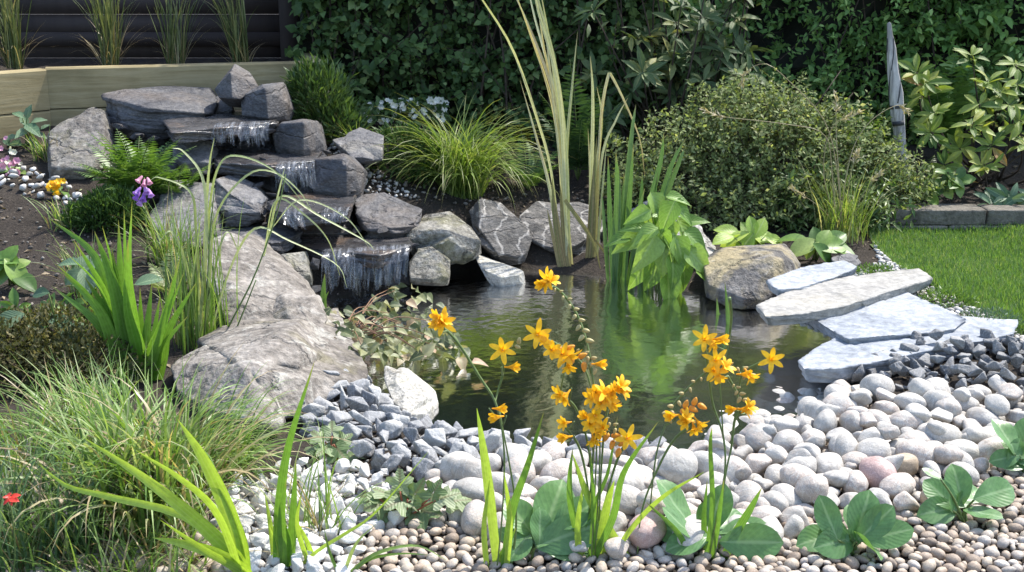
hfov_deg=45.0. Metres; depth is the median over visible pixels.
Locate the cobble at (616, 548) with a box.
[604,537,628,559]
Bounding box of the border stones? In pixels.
[367,170,708,252]
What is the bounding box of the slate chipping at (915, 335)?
[909,330,921,339]
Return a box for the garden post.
[886,22,908,193]
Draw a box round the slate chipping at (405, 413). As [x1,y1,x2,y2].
[401,410,411,417]
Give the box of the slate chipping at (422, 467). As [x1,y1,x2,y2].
[412,457,434,481]
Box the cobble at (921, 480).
[919,476,929,490]
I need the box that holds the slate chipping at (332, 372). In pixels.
[322,370,339,375]
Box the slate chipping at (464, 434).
[454,427,477,441]
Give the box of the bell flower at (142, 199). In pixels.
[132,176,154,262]
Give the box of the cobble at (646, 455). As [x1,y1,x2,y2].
[636,446,660,465]
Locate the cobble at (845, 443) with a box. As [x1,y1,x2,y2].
[835,433,855,456]
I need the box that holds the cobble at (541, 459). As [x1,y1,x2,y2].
[528,450,551,474]
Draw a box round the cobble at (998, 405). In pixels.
[984,394,1009,416]
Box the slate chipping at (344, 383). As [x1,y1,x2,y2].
[331,380,349,389]
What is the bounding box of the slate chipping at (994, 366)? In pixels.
[985,361,1003,370]
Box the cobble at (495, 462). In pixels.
[478,453,501,471]
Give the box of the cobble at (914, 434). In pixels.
[898,430,932,441]
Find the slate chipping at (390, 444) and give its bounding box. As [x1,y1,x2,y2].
[386,439,407,452]
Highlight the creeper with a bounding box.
[324,282,488,369]
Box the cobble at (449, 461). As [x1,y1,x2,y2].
[438,451,474,482]
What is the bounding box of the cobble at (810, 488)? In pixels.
[795,473,828,504]
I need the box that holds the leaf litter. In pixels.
[0,119,1023,402]
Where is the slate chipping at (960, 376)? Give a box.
[957,373,966,379]
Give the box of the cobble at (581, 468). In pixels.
[576,466,589,476]
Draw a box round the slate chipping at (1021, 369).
[1020,365,1023,373]
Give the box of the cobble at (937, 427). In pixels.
[926,420,946,435]
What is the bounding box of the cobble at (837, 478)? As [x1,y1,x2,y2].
[823,470,848,487]
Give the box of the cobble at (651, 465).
[647,459,658,475]
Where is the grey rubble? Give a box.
[0,166,107,228]
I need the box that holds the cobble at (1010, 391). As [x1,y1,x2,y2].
[997,383,1022,400]
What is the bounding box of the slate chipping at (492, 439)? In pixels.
[475,431,499,452]
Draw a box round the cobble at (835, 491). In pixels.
[829,487,839,496]
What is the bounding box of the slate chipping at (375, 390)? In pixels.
[368,385,380,406]
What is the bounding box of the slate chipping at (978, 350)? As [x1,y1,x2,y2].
[972,344,985,357]
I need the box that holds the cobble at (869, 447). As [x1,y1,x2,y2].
[856,438,891,457]
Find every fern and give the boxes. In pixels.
[71,129,195,197]
[131,146,213,194]
[370,115,450,188]
[483,131,571,190]
[537,63,629,180]
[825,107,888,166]
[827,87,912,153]
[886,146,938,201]
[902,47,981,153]
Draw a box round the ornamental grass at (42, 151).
[12,125,79,162]
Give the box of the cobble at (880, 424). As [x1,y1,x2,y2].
[875,421,898,428]
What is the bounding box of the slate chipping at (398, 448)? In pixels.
[391,442,411,467]
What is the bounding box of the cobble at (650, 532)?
[628,512,666,548]
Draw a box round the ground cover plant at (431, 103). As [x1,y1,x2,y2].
[359,95,451,126]
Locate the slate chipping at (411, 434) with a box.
[403,427,419,443]
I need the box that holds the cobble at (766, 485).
[752,477,773,492]
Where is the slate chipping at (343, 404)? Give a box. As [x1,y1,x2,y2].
[340,384,348,410]
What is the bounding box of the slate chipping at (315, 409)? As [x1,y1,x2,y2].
[301,403,325,416]
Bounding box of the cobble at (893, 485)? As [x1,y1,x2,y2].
[879,472,915,499]
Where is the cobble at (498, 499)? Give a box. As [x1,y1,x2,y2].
[482,492,504,512]
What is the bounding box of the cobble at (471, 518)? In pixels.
[461,499,487,535]
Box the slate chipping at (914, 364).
[910,357,926,373]
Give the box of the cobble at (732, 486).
[729,482,736,491]
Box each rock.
[47,107,118,178]
[101,86,218,142]
[147,180,223,251]
[164,133,274,150]
[170,345,285,437]
[172,140,218,175]
[196,308,367,418]
[200,232,315,324]
[215,64,257,107]
[215,96,234,112]
[215,174,270,227]
[241,82,294,122]
[245,172,312,194]
[263,215,354,234]
[272,119,326,155]
[273,293,327,323]
[281,251,312,286]
[312,153,367,197]
[333,127,383,164]
[340,258,409,285]
[355,192,421,237]
[384,366,437,419]
[405,211,480,264]
[409,246,449,285]
[469,199,531,264]
[476,255,524,286]
[519,201,602,254]
[629,200,715,268]
[703,244,800,308]
[831,253,860,268]
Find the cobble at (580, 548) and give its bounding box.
[569,540,587,551]
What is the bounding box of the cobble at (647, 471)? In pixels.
[630,464,656,478]
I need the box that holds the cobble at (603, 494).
[583,489,612,511]
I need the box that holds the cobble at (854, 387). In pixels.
[850,384,859,391]
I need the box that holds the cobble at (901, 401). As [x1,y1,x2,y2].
[893,392,926,410]
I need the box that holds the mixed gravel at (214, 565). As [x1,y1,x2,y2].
[0,464,242,571]
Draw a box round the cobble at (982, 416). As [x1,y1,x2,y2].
[965,407,999,426]
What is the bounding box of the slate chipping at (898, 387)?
[895,384,903,389]
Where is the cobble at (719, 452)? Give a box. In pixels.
[707,447,733,458]
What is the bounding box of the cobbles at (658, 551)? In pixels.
[502,395,1023,556]
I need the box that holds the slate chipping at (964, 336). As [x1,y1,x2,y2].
[960,334,968,339]
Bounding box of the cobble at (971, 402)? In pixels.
[957,397,978,411]
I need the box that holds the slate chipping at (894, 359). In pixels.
[888,355,901,364]
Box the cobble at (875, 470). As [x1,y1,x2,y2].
[859,456,896,487]
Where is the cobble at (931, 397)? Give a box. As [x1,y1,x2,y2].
[922,390,954,411]
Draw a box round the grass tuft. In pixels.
[324,524,445,571]
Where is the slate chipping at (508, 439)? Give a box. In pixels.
[492,430,511,452]
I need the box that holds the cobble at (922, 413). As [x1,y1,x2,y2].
[905,403,931,422]
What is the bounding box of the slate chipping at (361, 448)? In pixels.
[349,439,372,457]
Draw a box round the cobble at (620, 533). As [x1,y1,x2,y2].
[616,531,631,543]
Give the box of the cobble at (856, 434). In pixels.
[852,431,861,440]
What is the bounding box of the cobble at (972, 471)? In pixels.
[943,461,979,485]
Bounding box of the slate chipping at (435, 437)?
[424,428,445,447]
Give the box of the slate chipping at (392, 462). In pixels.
[380,454,403,471]
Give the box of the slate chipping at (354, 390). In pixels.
[347,384,363,396]
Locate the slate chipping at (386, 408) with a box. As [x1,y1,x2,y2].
[376,404,400,414]
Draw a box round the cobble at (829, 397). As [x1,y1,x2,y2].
[822,392,840,403]
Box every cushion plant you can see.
[856,261,895,274]
[917,284,983,307]
[959,306,1023,334]
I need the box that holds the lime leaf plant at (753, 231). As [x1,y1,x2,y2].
[712,216,782,247]
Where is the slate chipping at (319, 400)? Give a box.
[313,396,333,410]
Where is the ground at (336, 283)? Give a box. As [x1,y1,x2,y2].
[0,107,1023,571]
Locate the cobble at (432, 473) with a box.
[425,468,441,479]
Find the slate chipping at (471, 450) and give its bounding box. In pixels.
[462,444,479,458]
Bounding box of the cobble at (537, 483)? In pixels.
[529,476,558,490]
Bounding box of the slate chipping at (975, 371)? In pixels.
[967,363,982,377]
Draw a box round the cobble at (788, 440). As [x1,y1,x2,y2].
[772,429,803,453]
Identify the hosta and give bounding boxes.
[777,227,854,262]
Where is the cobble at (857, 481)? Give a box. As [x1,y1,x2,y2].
[843,470,868,492]
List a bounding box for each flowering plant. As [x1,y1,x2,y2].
[0,136,25,177]
[46,178,69,197]
[428,306,543,571]
[523,266,701,560]
[637,297,784,558]
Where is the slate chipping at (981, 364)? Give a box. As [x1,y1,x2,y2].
[977,359,988,372]
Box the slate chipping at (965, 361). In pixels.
[959,357,970,364]
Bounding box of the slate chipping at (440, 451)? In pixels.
[432,446,447,456]
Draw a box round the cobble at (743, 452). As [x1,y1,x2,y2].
[734,445,753,460]
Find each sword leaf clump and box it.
[40,420,251,571]
[49,207,195,380]
[265,364,427,566]
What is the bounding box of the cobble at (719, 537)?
[711,534,722,551]
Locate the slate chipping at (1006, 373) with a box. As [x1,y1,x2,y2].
[1000,367,1016,380]
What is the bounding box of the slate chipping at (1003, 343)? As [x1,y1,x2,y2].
[1000,338,1007,347]
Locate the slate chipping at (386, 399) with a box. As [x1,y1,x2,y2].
[379,395,393,405]
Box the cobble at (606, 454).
[587,447,615,466]
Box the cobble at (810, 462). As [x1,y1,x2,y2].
[781,456,816,472]
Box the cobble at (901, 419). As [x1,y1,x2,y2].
[889,410,923,429]
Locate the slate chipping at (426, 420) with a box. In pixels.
[418,414,432,434]
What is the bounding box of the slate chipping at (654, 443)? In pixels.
[647,436,666,446]
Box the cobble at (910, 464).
[896,453,918,475]
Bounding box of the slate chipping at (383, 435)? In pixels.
[379,430,388,443]
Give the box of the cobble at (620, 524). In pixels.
[609,511,626,531]
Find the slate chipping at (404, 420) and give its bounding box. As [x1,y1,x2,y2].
[390,413,409,431]
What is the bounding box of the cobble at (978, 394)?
[968,388,984,402]
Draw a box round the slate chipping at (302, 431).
[299,426,320,436]
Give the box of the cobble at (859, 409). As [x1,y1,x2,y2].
[846,406,867,412]
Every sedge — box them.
[327,121,368,142]
[366,89,575,211]
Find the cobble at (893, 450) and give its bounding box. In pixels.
[890,447,895,455]
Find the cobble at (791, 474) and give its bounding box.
[779,463,815,487]
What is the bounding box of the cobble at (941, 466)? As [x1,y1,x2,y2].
[936,463,946,475]
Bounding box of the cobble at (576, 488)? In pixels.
[562,474,597,496]
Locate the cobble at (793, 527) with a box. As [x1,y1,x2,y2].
[783,515,803,537]
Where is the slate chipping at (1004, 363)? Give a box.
[999,360,1007,369]
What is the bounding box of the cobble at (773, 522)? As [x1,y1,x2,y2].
[762,516,783,538]
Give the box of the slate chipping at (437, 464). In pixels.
[434,460,440,468]
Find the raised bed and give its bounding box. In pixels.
[0,53,328,138]
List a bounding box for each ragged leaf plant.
[304,420,363,466]
[357,467,471,529]
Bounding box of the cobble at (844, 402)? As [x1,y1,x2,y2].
[826,394,857,417]
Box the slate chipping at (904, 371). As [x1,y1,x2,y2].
[897,366,912,376]
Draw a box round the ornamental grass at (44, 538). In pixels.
[0,412,175,571]
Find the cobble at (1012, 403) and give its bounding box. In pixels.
[995,392,1020,408]
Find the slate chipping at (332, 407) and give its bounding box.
[327,405,339,412]
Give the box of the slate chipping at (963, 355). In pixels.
[956,353,973,360]
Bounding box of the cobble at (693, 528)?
[672,514,707,545]
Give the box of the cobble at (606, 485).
[594,473,609,491]
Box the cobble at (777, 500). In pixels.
[760,490,788,512]
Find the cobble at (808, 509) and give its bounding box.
[798,503,813,517]
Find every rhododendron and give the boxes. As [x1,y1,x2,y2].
[567,0,773,166]
[898,45,1023,190]
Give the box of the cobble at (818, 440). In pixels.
[804,433,825,447]
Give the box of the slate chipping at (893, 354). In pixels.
[889,353,900,356]
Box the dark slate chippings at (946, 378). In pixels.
[903,354,1022,389]
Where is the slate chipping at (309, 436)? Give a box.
[307,434,329,445]
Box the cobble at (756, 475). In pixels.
[753,473,761,477]
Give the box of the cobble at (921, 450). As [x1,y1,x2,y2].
[895,438,935,467]
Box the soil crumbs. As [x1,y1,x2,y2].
[0,196,170,365]
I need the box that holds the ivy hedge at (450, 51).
[285,0,670,158]
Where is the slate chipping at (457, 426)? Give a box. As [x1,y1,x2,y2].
[448,421,462,438]
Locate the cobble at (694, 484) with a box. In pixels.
[675,478,701,493]
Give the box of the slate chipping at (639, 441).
[635,436,648,448]
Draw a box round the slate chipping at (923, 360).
[917,353,933,367]
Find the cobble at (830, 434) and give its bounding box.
[826,427,852,442]
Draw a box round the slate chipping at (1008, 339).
[1005,335,1016,345]
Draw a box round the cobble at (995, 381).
[988,374,1005,391]
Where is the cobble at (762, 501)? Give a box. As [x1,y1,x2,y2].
[755,497,770,506]
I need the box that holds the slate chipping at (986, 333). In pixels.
[980,328,995,338]
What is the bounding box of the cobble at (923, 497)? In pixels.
[920,490,927,503]
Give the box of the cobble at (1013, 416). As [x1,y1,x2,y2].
[1005,410,1023,423]
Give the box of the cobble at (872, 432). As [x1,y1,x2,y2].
[857,427,883,442]
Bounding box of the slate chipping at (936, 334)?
[926,329,944,340]
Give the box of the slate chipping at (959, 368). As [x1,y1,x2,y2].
[949,364,969,373]
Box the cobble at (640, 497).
[636,488,665,515]
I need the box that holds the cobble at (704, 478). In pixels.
[698,471,729,486]
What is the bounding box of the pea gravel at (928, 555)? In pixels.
[344,463,1023,571]
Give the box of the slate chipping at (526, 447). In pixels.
[519,444,530,452]
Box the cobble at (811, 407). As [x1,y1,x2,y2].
[803,400,824,419]
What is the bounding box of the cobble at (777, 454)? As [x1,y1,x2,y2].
[764,445,787,464]
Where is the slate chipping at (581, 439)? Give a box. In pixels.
[569,434,590,448]
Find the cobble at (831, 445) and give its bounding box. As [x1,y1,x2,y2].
[828,433,857,452]
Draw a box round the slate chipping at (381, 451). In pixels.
[373,448,384,457]
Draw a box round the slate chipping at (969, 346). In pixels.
[962,338,973,352]
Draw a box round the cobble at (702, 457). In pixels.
[693,451,720,478]
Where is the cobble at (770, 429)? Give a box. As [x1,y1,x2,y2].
[762,425,776,435]
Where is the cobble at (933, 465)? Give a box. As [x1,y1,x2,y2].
[922,460,940,477]
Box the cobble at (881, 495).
[869,488,892,504]
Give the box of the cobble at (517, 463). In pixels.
[502,456,535,483]
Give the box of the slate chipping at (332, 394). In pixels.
[326,389,339,400]
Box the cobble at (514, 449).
[498,443,527,463]
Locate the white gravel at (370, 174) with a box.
[326,142,416,197]
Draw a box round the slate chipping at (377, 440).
[372,438,381,442]
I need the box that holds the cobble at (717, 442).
[708,438,734,454]
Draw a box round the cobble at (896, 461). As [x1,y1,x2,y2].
[885,454,903,470]
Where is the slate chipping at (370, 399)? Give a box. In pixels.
[361,390,377,406]
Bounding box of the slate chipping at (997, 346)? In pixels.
[992,339,1005,354]
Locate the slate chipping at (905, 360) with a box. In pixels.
[901,355,909,365]
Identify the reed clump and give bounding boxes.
[482,0,600,268]
[585,56,644,257]
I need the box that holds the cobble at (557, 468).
[539,458,575,479]
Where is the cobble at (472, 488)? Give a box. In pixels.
[453,477,494,503]
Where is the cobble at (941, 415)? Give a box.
[930,407,952,423]
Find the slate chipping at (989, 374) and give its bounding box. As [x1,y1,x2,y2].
[986,371,1002,379]
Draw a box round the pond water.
[329,269,853,448]
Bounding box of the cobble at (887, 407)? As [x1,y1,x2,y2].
[874,400,899,414]
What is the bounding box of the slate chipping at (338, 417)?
[326,410,352,423]
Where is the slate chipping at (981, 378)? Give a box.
[971,371,986,384]
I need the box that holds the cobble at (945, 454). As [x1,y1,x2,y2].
[934,444,963,464]
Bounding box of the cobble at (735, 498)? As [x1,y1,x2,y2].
[731,491,738,507]
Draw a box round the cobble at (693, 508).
[687,502,697,513]
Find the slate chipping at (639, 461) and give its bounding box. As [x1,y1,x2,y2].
[634,457,645,465]
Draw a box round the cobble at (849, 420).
[839,410,862,433]
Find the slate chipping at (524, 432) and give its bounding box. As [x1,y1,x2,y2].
[513,428,530,442]
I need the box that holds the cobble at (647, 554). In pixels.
[641,550,652,557]
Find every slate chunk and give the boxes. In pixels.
[110,123,130,132]
[130,132,143,139]
[147,136,165,144]
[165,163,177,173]
[200,167,212,173]
[217,169,225,174]
[233,175,247,178]
[252,181,263,188]
[261,206,267,214]
[265,193,276,197]
[265,214,276,222]
[270,245,284,251]
[276,223,288,227]
[309,258,319,269]
[311,285,320,292]
[352,225,360,233]
[377,227,387,232]
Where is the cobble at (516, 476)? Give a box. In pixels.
[508,473,519,491]
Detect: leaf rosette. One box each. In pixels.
[498,479,598,561]
[656,480,783,560]
[796,490,913,559]
[917,464,1014,524]
[989,418,1023,472]
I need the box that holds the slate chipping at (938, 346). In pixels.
[932,342,943,351]
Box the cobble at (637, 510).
[635,507,656,515]
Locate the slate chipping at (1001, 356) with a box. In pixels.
[996,351,1009,362]
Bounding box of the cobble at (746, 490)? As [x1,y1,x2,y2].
[734,480,763,502]
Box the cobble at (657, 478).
[650,476,666,487]
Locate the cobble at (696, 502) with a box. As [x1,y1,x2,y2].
[686,498,700,506]
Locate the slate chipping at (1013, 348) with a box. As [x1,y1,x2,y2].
[1008,341,1020,355]
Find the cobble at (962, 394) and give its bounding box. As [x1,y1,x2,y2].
[952,387,970,401]
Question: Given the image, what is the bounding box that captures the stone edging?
[866,203,1023,230]
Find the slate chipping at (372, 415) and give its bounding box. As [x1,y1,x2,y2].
[363,411,386,422]
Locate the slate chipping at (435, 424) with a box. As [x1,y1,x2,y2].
[431,420,439,428]
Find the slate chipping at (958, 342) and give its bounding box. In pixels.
[950,336,964,349]
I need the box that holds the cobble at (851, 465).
[843,462,856,469]
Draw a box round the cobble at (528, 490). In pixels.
[509,483,536,499]
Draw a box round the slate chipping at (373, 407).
[370,404,377,410]
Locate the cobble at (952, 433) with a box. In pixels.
[921,423,961,443]
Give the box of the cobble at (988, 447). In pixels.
[977,437,1004,459]
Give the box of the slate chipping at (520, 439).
[515,435,531,446]
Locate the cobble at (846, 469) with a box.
[839,467,851,471]
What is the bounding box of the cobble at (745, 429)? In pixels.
[739,423,754,435]
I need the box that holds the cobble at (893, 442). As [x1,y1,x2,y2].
[888,438,906,447]
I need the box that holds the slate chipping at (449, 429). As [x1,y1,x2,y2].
[438,420,457,436]
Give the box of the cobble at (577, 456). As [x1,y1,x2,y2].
[566,449,588,466]
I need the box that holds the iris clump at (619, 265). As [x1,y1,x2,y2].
[602,106,685,279]
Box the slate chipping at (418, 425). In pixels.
[407,420,423,431]
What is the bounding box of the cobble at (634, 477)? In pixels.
[608,467,647,490]
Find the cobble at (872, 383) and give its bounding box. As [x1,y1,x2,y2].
[859,374,894,400]
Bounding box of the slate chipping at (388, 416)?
[385,412,392,419]
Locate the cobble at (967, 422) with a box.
[962,418,980,429]
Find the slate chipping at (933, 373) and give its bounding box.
[926,371,937,376]
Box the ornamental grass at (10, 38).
[0,0,50,69]
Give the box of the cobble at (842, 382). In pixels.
[831,379,850,390]
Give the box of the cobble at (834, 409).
[816,404,839,414]
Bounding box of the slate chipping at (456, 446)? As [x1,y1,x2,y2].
[448,441,468,453]
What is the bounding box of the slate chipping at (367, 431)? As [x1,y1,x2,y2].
[355,425,372,438]
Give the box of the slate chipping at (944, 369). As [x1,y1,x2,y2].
[940,365,956,375]
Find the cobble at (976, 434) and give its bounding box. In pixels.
[965,425,988,443]
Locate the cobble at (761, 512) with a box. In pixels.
[751,505,781,518]
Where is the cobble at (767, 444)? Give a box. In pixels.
[764,441,773,449]
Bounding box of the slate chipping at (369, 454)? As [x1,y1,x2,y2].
[363,440,376,458]
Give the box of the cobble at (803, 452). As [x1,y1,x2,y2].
[785,448,810,462]
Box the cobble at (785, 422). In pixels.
[773,415,798,431]
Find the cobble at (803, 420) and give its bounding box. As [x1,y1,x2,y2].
[795,415,813,433]
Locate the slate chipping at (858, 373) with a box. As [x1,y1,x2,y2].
[851,364,864,382]
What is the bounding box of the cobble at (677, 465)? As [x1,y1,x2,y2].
[657,449,697,482]
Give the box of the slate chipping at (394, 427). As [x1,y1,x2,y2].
[378,419,403,440]
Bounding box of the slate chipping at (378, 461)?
[371,453,388,471]
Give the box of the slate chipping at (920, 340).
[916,336,924,344]
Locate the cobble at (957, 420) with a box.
[951,414,965,429]
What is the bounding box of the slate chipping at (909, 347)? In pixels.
[900,343,919,351]
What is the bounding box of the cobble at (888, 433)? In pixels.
[877,427,899,439]
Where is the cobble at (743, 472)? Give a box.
[735,464,751,481]
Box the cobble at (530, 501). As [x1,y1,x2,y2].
[520,497,533,506]
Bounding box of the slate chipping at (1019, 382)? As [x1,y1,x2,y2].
[1015,377,1023,386]
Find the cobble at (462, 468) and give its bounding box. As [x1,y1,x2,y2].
[451,458,491,479]
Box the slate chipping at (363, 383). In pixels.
[349,378,369,391]
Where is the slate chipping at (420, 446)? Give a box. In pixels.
[413,439,431,454]
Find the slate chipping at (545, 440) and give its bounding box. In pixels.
[542,437,554,445]
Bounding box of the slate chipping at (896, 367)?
[889,361,904,374]
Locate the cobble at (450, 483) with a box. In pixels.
[446,479,457,490]
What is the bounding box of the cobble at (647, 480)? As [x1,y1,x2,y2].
[644,476,651,487]
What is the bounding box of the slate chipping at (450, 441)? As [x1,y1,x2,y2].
[446,437,461,450]
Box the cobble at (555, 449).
[540,440,567,460]
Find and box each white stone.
[210,517,218,527]
[227,483,240,494]
[230,472,242,484]
[230,495,238,503]
[234,500,253,514]
[239,514,255,525]
[241,486,258,495]
[243,526,250,533]
[249,532,269,548]
[249,547,261,565]
[250,479,268,488]
[250,488,265,507]
[251,562,259,571]
[253,467,265,481]
[254,513,272,525]
[257,522,268,534]
[259,504,273,515]
[260,567,267,571]
[264,544,270,554]
[266,554,279,566]
[266,563,284,571]
[268,476,277,488]
[271,490,288,502]
[274,458,290,468]
[286,494,301,503]
[287,478,297,493]
[291,464,301,475]
[291,552,303,571]
[295,538,301,552]
[296,457,308,466]
[299,469,312,485]
[299,489,308,499]
[299,499,311,519]
[299,521,311,530]
[303,532,325,545]
[305,480,316,491]
[306,555,319,571]
[307,460,322,477]
[307,546,326,561]
[310,498,323,516]
[314,475,331,484]
[316,509,329,520]
[319,455,327,463]
[320,481,335,490]
[320,516,336,529]
[320,527,338,540]
[321,487,331,501]
[322,562,334,571]
[323,464,330,469]
[323,542,342,555]
[331,496,345,513]
[334,458,350,472]
[335,560,352,571]
[336,474,346,480]
[337,554,355,564]
[338,483,354,494]
[338,530,362,543]
[339,512,356,531]
[344,497,357,506]
[345,474,357,490]
[346,545,365,555]
[348,459,362,471]
[349,500,369,513]
[356,477,369,491]
[356,524,371,533]
[359,463,369,477]
[365,519,384,529]
[371,471,382,486]
[380,468,388,475]
[383,483,390,489]
[387,510,404,525]
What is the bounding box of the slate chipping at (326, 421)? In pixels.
[314,416,330,425]
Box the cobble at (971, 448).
[947,439,979,459]
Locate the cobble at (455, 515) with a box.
[447,509,461,524]
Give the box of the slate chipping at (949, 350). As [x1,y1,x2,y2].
[943,346,957,354]
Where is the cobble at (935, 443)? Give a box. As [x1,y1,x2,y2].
[928,440,942,446]
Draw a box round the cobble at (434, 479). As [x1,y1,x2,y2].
[424,476,439,488]
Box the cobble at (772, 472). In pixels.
[764,464,781,485]
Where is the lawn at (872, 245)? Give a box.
[870,227,1023,334]
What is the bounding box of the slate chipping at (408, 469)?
[406,466,411,474]
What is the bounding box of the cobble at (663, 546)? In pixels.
[660,542,670,554]
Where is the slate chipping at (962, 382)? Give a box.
[955,378,966,388]
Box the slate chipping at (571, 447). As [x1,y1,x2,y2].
[565,444,581,451]
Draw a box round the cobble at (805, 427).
[801,424,812,433]
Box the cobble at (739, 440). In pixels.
[733,434,745,446]
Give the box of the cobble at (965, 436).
[962,433,975,443]
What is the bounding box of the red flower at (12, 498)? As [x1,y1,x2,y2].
[3,493,20,571]
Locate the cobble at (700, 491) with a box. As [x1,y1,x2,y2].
[696,484,718,500]
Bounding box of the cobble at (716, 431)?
[704,425,730,442]
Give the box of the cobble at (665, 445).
[660,442,676,448]
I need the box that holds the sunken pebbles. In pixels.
[704,388,823,434]
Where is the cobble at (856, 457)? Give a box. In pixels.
[841,451,866,469]
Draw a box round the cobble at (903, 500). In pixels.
[893,491,919,511]
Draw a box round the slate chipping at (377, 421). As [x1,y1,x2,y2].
[375,417,381,433]
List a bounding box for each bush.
[0,296,164,400]
[53,182,150,234]
[280,51,375,143]
[588,65,957,234]
[767,151,916,233]
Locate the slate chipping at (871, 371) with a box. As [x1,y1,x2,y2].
[866,368,876,374]
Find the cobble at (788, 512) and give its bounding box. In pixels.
[778,505,809,527]
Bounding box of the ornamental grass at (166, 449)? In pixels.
[0,341,356,553]
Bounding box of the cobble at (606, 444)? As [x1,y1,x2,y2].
[601,437,619,452]
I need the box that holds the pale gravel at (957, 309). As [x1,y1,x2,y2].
[806,241,1023,340]
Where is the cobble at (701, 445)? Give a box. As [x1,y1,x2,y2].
[688,440,708,451]
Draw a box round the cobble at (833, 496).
[812,490,839,505]
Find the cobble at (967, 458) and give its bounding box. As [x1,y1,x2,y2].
[946,450,974,467]
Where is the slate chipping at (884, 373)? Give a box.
[879,371,890,378]
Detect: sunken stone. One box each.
[719,414,738,425]
[721,423,731,431]
[739,416,748,420]
[746,409,770,416]
[746,415,764,423]
[764,417,770,422]
[771,415,781,418]
[772,388,784,393]
[776,397,791,401]
[780,392,794,400]
[797,388,807,393]
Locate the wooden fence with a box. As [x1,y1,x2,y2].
[0,0,299,62]
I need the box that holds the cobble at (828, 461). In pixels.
[815,452,843,473]
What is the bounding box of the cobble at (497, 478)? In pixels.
[481,472,509,494]
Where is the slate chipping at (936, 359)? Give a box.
[930,355,945,363]
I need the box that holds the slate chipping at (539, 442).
[531,437,542,447]
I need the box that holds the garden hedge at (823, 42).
[628,0,1023,147]
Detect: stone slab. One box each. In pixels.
[163,110,279,143]
[212,150,321,176]
[214,221,302,253]
[266,193,356,226]
[291,229,412,268]
[756,268,932,325]
[766,260,856,295]
[798,316,1017,382]
[807,292,966,343]
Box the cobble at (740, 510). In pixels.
[737,508,751,515]
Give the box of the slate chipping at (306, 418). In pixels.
[299,412,319,426]
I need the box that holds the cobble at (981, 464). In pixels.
[973,457,989,472]
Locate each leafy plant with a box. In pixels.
[0,245,36,291]
[0,287,91,365]
[0,288,96,337]
[3,104,48,150]
[58,255,163,301]
[148,243,200,292]
[912,167,975,204]
[973,182,1023,206]
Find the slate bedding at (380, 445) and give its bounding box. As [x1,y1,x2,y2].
[302,396,491,476]
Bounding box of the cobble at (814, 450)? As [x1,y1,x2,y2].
[793,443,820,457]
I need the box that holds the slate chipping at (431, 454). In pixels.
[420,448,438,462]
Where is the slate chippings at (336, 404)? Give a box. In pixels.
[298,400,587,452]
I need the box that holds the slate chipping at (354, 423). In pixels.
[349,421,360,424]
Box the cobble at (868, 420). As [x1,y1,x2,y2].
[859,412,876,428]
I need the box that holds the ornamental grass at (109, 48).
[71,0,141,65]
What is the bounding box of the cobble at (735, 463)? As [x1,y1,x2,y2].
[717,456,752,484]
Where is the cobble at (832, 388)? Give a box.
[824,384,850,398]
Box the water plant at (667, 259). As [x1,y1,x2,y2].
[604,190,710,299]
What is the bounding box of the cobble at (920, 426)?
[916,423,926,430]
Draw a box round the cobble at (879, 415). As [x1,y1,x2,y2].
[865,409,892,424]
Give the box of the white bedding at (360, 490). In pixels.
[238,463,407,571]
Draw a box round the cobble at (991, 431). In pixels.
[984,426,999,437]
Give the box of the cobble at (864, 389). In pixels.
[858,388,871,396]
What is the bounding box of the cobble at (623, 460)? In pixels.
[612,455,637,466]
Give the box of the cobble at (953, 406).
[935,398,961,416]
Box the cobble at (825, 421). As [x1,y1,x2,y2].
[813,409,836,435]
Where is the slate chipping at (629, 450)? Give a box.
[625,440,635,455]
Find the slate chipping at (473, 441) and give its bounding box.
[467,436,478,446]
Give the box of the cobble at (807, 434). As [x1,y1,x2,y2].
[801,428,825,448]
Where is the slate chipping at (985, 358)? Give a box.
[980,354,993,362]
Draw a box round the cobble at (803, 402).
[797,396,816,415]
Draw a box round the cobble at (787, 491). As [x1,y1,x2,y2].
[770,483,801,506]
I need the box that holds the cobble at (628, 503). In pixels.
[612,484,640,514]
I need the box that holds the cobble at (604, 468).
[593,464,620,473]
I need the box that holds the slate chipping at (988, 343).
[983,337,999,348]
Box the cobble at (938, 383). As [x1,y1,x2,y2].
[926,377,950,393]
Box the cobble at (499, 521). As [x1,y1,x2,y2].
[487,512,505,542]
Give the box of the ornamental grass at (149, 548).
[5,462,278,571]
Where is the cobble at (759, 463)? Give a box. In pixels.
[745,453,771,474]
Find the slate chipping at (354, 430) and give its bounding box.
[340,422,361,440]
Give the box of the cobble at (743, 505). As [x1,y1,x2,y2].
[734,501,749,509]
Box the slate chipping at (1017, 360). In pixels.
[1011,354,1023,368]
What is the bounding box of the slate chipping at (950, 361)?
[944,356,953,365]
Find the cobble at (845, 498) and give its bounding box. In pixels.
[838,492,857,508]
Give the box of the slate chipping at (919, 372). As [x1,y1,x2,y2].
[909,367,924,379]
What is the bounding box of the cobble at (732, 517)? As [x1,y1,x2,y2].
[728,515,748,524]
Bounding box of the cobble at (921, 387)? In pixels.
[907,378,934,396]
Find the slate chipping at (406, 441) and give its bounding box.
[402,437,410,444]
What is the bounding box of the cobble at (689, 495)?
[685,492,694,498]
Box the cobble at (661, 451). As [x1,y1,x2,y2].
[654,448,670,458]
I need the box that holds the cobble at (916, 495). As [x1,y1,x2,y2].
[912,491,920,502]
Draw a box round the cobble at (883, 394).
[876,387,895,401]
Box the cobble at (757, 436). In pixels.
[745,423,774,452]
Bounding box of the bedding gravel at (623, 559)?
[429,399,1023,564]
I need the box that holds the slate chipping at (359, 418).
[348,409,372,427]
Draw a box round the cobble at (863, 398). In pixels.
[849,391,871,405]

